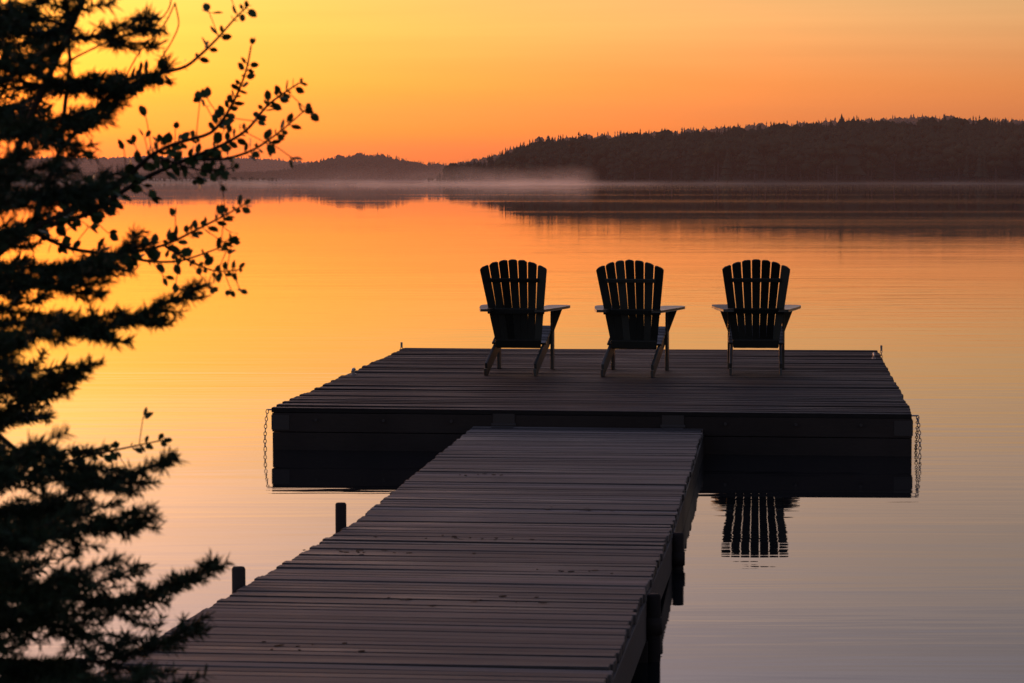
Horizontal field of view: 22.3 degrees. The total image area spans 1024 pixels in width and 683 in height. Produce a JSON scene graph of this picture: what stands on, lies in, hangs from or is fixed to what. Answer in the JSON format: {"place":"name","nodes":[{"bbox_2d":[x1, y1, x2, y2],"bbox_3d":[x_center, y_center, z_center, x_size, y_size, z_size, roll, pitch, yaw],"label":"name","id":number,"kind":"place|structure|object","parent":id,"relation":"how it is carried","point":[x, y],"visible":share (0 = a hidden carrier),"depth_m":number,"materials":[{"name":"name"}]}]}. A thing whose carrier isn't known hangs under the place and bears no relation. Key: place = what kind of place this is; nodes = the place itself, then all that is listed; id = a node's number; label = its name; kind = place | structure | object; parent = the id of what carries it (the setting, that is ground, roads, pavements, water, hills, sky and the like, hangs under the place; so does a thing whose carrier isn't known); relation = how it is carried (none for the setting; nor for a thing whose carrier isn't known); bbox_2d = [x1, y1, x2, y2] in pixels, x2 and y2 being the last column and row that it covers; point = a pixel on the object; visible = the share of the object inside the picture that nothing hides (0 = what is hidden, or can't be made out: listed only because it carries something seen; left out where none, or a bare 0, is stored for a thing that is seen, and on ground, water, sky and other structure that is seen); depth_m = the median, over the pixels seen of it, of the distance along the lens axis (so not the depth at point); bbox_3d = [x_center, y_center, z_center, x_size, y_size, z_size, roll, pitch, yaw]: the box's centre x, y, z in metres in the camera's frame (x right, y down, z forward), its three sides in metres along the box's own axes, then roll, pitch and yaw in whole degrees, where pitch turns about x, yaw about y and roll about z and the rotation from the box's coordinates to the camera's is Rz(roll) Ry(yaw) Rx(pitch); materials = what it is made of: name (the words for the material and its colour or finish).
{"place":"outdoors","nodes":[
{"label":"outdoors","id":0,"kind":"place"},
{"bbox_2d":[0,181,1023,682],"bbox_3d":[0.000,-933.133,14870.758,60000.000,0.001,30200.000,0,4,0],"label":"lake water","id":1,"kind":"structure","parent":0,"point":[846,569],"depth_m":27.49,"materials":[{"name":"orange liquid"}]},
{"bbox_2d":[77,502,684,661],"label":"dock posts","id":2,"kind":"object","parent":1,"relation":"in","point":[653,625],"visible":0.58,"depth_m":10.97,"materials":[{"name":"brown wood"}]},
{"bbox_2d":[0,0,1023,164],"label":"sky","id":3,"kind":"structure","parent":0,"point":[423,81],"materials":[{"name":"orange"}]},
{"bbox_2d":[13,168,1023,183],"bbox_3d":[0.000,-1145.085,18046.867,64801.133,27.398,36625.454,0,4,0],"label":"terrain ground","id":4,"kind":"structure","parent":0,"point":[863,180],"depth_m":967.51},
{"bbox_2d":[0,0,78,637],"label":"spruce","id":5,"kind":"object","parent":4,"relation":"on","point":[27,417],"visible":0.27,"depth_m":4.68,"materials":[{"name":"grey plant"}]},
{"bbox_2d":[0,0,235,682],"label":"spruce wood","id":6,"kind":"object","parent":4,"relation":"on","point":[79,479],"visible":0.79,"depth_m":3.83,"materials":[{"name":"grey plant"}]},
{"bbox_2d":[0,0,166,682],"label":"spruce wood","id":7,"kind":"object","parent":6,"relation":"attached to","point":[16,587],"visible":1,"depth_m":3.27,"materials":[{"name":"grey plant"}]},
{"bbox_2d":[0,0,318,491],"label":"sapling wood","id":8,"kind":"object","parent":4,"relation":"on","point":[212,155],"visible":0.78,"depth_m":4.73,"materials":[{"name":"grey plant"}]},
{"bbox_2d":[18,154,425,178],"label":"hills","id":9,"kind":"structure","parent":4,"relation":"on","point":[248,164],"depth_m":2191.08,"materials":[{"name":"grey plant"}]},
{"bbox_2d":[35,152,446,180],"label":"forest hill trees","id":10,"kind":"object","parent":4,"relation":"on","point":[362,165],"visible":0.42,"depth_m":1545.71,"materials":[{"name":"grey plant"}]},
{"bbox_2d":[26,113,1023,182],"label":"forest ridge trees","id":11,"kind":"object","parent":4,"relation":"on","point":[925,146],"visible":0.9,"depth_m":977.71,"materials":[{"name":"grey plant"}]},
{"bbox_2d":[272,412,911,682],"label":"dock frame","id":12,"kind":"object","parent":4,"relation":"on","point":[733,436],"visible":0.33,"depth_m":18.94,"materials":[{"name":"brown wood"}]},
{"bbox_2d":[262,473,613,651],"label":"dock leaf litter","id":13,"kind":"object","parent":12,"relation":"on","point":[434,542],"visible":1,"depth_m":11.52,"materials":[{"name":"brown plant"}]},
{"bbox_2d":[93,348,911,682],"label":"dock deck planks","id":14,"kind":"object","parent":12,"relation":"on","point":[541,494],"visible":0.94,"depth_m":13.56,"materials":[{"name":"wood"}]},
{"bbox_2d":[479,259,569,375],"bbox_3d":[0.063,-0.232,22.826,0.796,1.003,0.993,1,4,9],"label":"adirondack chair","id":15,"kind":"object","parent":14,"relation":"on","point":[515,323],"visible":1,"depth_m":22.64,"materials":[{"name":"paint"}]},
{"bbox_2d":[595,259,684,376],"bbox_3d":[1.070,-0.224,22.685,0.796,1.005,0.993,1,4,10],"label":"adirondack chair","id":16,"kind":"object","parent":14,"relation":"on","point":[630,325],"visible":1,"depth_m":22.49,"materials":[{"name":"paint"}]},
{"bbox_2d":[712,259,800,375],"bbox_3d":[2.143,-0.232,22.830,0.796,1.004,0.993,0,4,6],"label":"adirondack chair","id":17,"kind":"object","parent":14,"relation":"on","point":[748,331],"visible":1,"depth_m":22.63,"materials":[{"name":"paint"}]},
{"bbox_2d":[263,342,921,455],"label":"dock chains and cleats","id":18,"kind":"object","parent":12,"relation":"attached to","point":[901,428],"visible":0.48,"depth_m":19.02,"materials":[{"name":"black metal"}]}
]}

